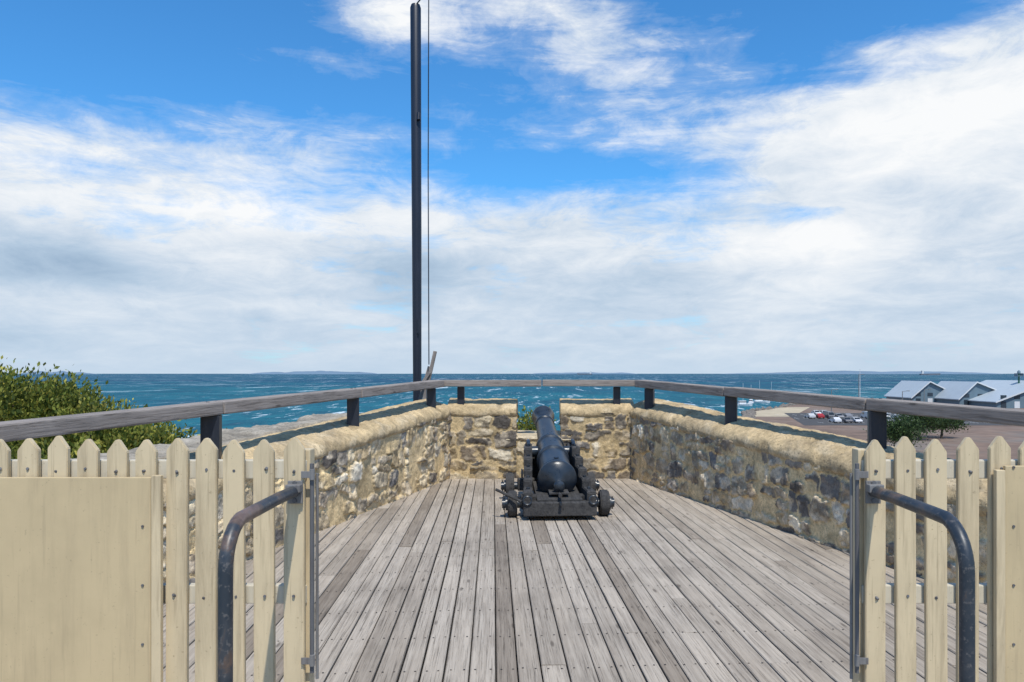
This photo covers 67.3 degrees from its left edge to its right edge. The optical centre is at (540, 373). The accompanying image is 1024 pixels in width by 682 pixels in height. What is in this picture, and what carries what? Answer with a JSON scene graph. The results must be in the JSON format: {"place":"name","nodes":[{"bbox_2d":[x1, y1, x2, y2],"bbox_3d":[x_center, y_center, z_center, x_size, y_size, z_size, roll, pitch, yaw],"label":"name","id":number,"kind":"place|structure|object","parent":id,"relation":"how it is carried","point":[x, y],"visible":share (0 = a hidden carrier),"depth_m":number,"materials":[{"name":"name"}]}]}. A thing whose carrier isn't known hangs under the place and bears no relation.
{"place":"outdoors","nodes":[
{"label":"outdoors","id":0,"kind":"place"},
{"bbox_2d":[19,371,92,373],"bbox_3d":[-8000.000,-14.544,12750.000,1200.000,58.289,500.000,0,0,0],"label":"island","id":1,"kind":"structure","parent":0,"point":[57,372],"depth_m":12626.92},
{"bbox_2d":[251,371,376,373],"bbox_3d":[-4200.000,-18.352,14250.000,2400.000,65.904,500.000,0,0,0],"label":"island","id":2,"kind":"structure","parent":0,"point":[315,372],"depth_m":14113.04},
{"bbox_2d":[0,0,1023,373],"label":"sky","id":3,"kind":"structure","parent":0,"point":[187,186],"materials":[{"name":"blue"}]},
{"bbox_2d":[1,374,1023,437],"bbox_3d":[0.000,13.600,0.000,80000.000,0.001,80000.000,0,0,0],"label":"sea","id":4,"kind":"structure","parent":0,"point":[151,390],"depth_m":742.19,"materials":[{"name":"liquid"}]},
{"bbox_2d":[738,401,752,405],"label":"moored boat","id":5,"kind":"object","parent":4,"relation":"on","point":[741,403],"visible":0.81,"depth_m":317.19,"materials":[{"name":"white plastic"}]},
{"bbox_2d":[748,380,769,402],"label":"moored boat","id":6,"kind":"object","parent":4,"relation":"on","point":[758,401],"visible":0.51,"depth_m":349.11,"materials":[{"name":"white plastic"}]},
{"bbox_2d":[741,403,796,417],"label":"rock breakwater","id":7,"kind":"object","parent":4,"relation":"in","point":[750,413],"visible":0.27,"depth_m":266.90,"materials":[{"name":"grey stone"}]},
{"bbox_2d":[919,371,940,374],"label":"cargo ship","id":8,"kind":"object","parent":4,"relation":"on","point":[922,372],"visible":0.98,"depth_m":6491.02},
{"bbox_2d":[163,478,986,681],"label":"timber deck","id":9,"kind":"structure","parent":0,"point":[458,580],"depth_m":5.46,"materials":[{"name":"grey wood"}]},
{"bbox_2d":[0,436,318,681],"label":"picket gate fence","id":10,"kind":"object","parent":9,"relation":"on","point":[86,593],"visible":1,"depth_m":2.87,"materials":[{"name":"beige paint"}]},
{"bbox_2d":[217,480,302,681],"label":"steel handrail","id":11,"kind":"object","parent":9,"relation":"on","point":[291,492],"visible":1,"depth_m":2.25,"materials":[{"name":"metal"}]},
{"bbox_2d":[163,414,452,582],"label":"stone parapet wall","id":12,"kind":"structure","parent":9,"relation":"on","point":[366,477],"depth_m":8.88,"materials":[{"name":"beige stone"}]},
{"bbox_2d":[163,399,450,510],"bbox_3d":[-2.625,0.790,7.638,0.752,0.800,8.636,0,0,13],"label":"coping","id":13,"kind":"object","parent":12,"relation":"on","point":[323,438],"visible":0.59,"depth_m":8.68,"materials":[{"name":"beige stone"}]},
{"bbox_2d":[495,406,614,516],"bbox_3d":[0.092,1.034,9.785,1.338,1.132,3.044,0,0,-3],"label":"cannon","id":14,"kind":"object","parent":9,"relation":"on","point":[558,479],"visible":1,"depth_m":8.70,"materials":[{"name":"black metal"}]},
{"bbox_2d":[629,415,986,582],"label":"stone parapet wall","id":15,"kind":"structure","parent":9,"relation":"on","point":[808,501],"depth_m":8.23,"materials":[{"name":"grey stone"}]},
{"bbox_2d":[629,399,986,516],"bbox_3d":[2.882,0.783,7.657,0.753,0.793,8.763,0,0,-16],"label":"coping","id":16,"kind":"object","parent":15,"relation":"on","point":[827,451],"visible":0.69,"depth_m":8.15,"materials":[{"name":"beige stone"}]},
{"bbox_2d":[0,380,1023,458],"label":"timber rail","id":17,"kind":"object","parent":16,"relation":"on","point":[208,413],"visible":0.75,"depth_m":6.93,"materials":[{"name":"grey wood"}]},
{"bbox_2d":[850,436,1023,681],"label":"picket gate fence","id":18,"kind":"object","parent":9,"relation":"on","point":[999,593],"visible":0.98,"depth_m":2.89,"materials":[{"name":"beige paint"}]},
{"bbox_2d":[865,481,975,681],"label":"steel handrail","id":19,"kind":"object","parent":18,"relation":"attached to","point":[876,492],"visible":1,"depth_m":2.26,"materials":[{"name":"metal"}]},
{"bbox_2d":[533,372,634,373],"bbox_3d":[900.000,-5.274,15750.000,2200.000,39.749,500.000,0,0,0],"label":"island","id":20,"kind":"structure","parent":0,"point":[585,373],"depth_m":15599.35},
{"bbox_2d":[755,407,808,416],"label":"beach","id":21,"kind":"structure","parent":0,"point":[777,412],"depth_m":261.83,"materials":[{"name":"beige sand"}]},
{"bbox_2d":[729,371,997,373],"bbox_3d":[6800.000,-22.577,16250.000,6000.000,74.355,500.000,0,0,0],"label":"island","id":22,"kind":"structure","parent":0,"point":[873,372],"depth_m":16113.73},
{"bbox_2d":[753,404,1023,458],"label":"foreshore land","id":23,"kind":"structure","parent":0,"point":[982,437],"depth_m":166.20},
{"bbox_2d":[785,413,1002,424],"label":"car park","id":24,"kind":"structure","parent":23,"relation":"on","point":[802,419],"depth_m":207.21,"materials":[{"name":"grey asphalt"}]},
{"bbox_2d":[804,413,815,418],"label":"parked car","id":25,"kind":"object","parent":24,"relation":"on","point":[810,415],"visible":1,"depth_m":220.83,"materials":[{"name":"paint"}]},
{"bbox_2d":[815,413,824,418],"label":"parked car","id":26,"kind":"object","parent":24,"relation":"on","point":[819,415],"visible":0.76,"depth_m":220.69,"materials":[{"name":"paint"}]},
{"bbox_2d":[823,411,834,418],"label":"parked car","id":27,"kind":"object","parent":24,"relation":"on","point":[828,414],"visible":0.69,"depth_m":220.06,"materials":[{"name":"paint"}]},
{"bbox_2d":[829,417,841,422],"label":"parked car","id":28,"kind":"object","parent":24,"relation":"on","point":[836,419],"visible":1,"depth_m":201.61,"materials":[{"name":"paint"}]},
{"bbox_2d":[834,413,843,417],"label":"parked car","id":29,"kind":"object","parent":24,"relation":"on","point":[840,415],"visible":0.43,"depth_m":220.90,"materials":[{"name":"paint"}]},
{"bbox_2d":[841,417,852,422],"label":"parked car","id":30,"kind":"object","parent":24,"relation":"on","point":[846,419],"visible":0.77,"depth_m":201.50,"materials":[{"name":"paint"}]},
{"bbox_2d":[843,413,852,417],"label":"parked car","id":31,"kind":"object","parent":24,"relation":"on","point":[850,415],"visible":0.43,"depth_m":220.67,"materials":[{"name":"paint"}]},
{"bbox_2d":[850,417,862,422],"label":"parked car","id":32,"kind":"object","parent":24,"relation":"on","point":[856,419],"visible":0.83,"depth_m":201.38,"materials":[{"name":"paint"}]},
{"bbox_2d":[860,411,866,418],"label":"parked car","id":33,"kind":"object","parent":24,"relation":"on","point":[863,414],"visible":0.52,"depth_m":222.07,"materials":[{"name":"paint"}]},
{"bbox_2d":[863,414,929,447],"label":"foreshore tree","id":34,"kind":"object","parent":23,"relation":"on","point":[905,427],"visible":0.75,"depth_m":126.62,"materials":[{"name":"green plant"}]},
{"bbox_2d":[884,381,944,402],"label":"harbour shed","id":35,"kind":"structure","parent":23,"relation":"on","point":[913,390],"depth_m":324.51,"materials":[{"name":"metal"}]},
{"bbox_2d":[888,413,952,439],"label":"foreshore tree","id":36,"kind":"object","parent":23,"relation":"on","point":[930,421],"visible":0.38,"depth_m":148.19,"materials":[{"name":"green plant"}]},
{"bbox_2d":[927,418,972,437],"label":"foreshore tree","id":37,"kind":"object","parent":23,"relation":"on","point":[957,423],"visible":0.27,"depth_m":152.81,"materials":[{"name":"green plant"}]},
{"bbox_2d":[934,381,996,404],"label":"harbour shed","id":38,"kind":"structure","parent":23,"relation":"on","point":[959,392],"depth_m":307.55,"materials":[{"name":"metal"}]},
{"bbox_2d":[968,380,1023,407],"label":"harbour shed","id":39,"kind":"structure","parent":23,"relation":"on","point":[1008,394],"depth_m":293.77,"materials":[{"name":"metal"}]},
{"bbox_2d":[1001,401,1005,407],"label":"door","id":40,"kind":"structure","parent":39,"relation":"in","point":[1003,403],"depth_m":285.92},
{"bbox_2d":[1014,401,1019,407],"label":"door","id":41,"kind":"structure","parent":39,"relation":"in","point":[1016,403],"depth_m":285.92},
{"bbox_2d":[1014,370,1023,382],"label":"navigation beacon","id":42,"kind":"object","parent":39,"relation":"on","point":[1018,373],"visible":1,"depth_m":299.66,"materials":[{"name":"metal"}]},
{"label":"headland terrain","id":43,"kind":"structure","parent":0,"visible":0},
{"bbox_2d":[0,355,226,458],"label":"coastal shrub","id":44,"kind":"object","parent":43,"relation":"on","point":[20,400],"visible":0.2,"depth_m":8.82,"materials":[{"name":"green plant"}]},
{"bbox_2d":[74,413,346,458],"bbox_3d":[-3.271,1.167,7.800,0.830,1.312,5.921,0,0,13],"label":"limestone ledge","id":45,"kind":"object","parent":43,"relation":"on","point":[192,443],"visible":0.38,"depth_m":8.10,"materials":[{"name":"grey stone"}]},
{"bbox_2d":[410,0,428,400],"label":"flag mast","id":46,"kind":"object","parent":43,"relation":"on","point":[415,30],"visible":0.81,"depth_m":13.43,"materials":[{"name":"metal"}]},
{"bbox_2d":[418,351,436,399],"bbox_3d":[-2.035,0.411,13.133,0.545,1.592,0.175,0,0,0],"label":"timber brace","id":47,"kind":"object","parent":46,"relation":"attached to","point":[428,374],"visible":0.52,"depth_m":13.08,"materials":[{"name":"grey wood"}]},
{"bbox_2d":[517,406,558,430],"bbox_3d":[-0.345,1.724,15.262,2.995,2.202,1.570,0,0,0],"label":"coastal shrub","id":48,"kind":"object","parent":43,"relation":"on","point":[527,421],"visible":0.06,"depth_m":15.11,"materials":[{"name":"green plant"}]},
{"bbox_2d":[449,413,631,480],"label":"embrasure end wall","id":49,"kind":"structure","parent":43,"relation":"on","point":[481,448],"depth_m":11.69,"materials":[{"name":"stone"}]},
{"bbox_2d":[448,398,517,417],"bbox_3d":[-0.890,0.557,12.040,1.060,0.349,0.740,0,0,0],"label":"coping","id":50,"kind":"object","parent":49,"relation":"on","point":[476,408],"visible":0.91,"depth_m":11.72,"materials":[{"name":"beige stone"}]},
{"bbox_2d":[506,430,570,439],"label":"sill","id":51,"kind":"structure","parent":49,"relation":"on","point":[528,434],"depth_m":11.92,"materials":[{"name":"beige stone"}]},
{"bbox_2d":[559,398,633,418],"bbox_3d":[0.875,0.558,12.037,1.130,0.337,0.739,0,0,0],"label":"coping","id":52,"kind":"object","parent":49,"relation":"on","point":[584,407],"visible":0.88,"depth_m":11.72,"materials":[{"name":"beige stone"}]}
]}

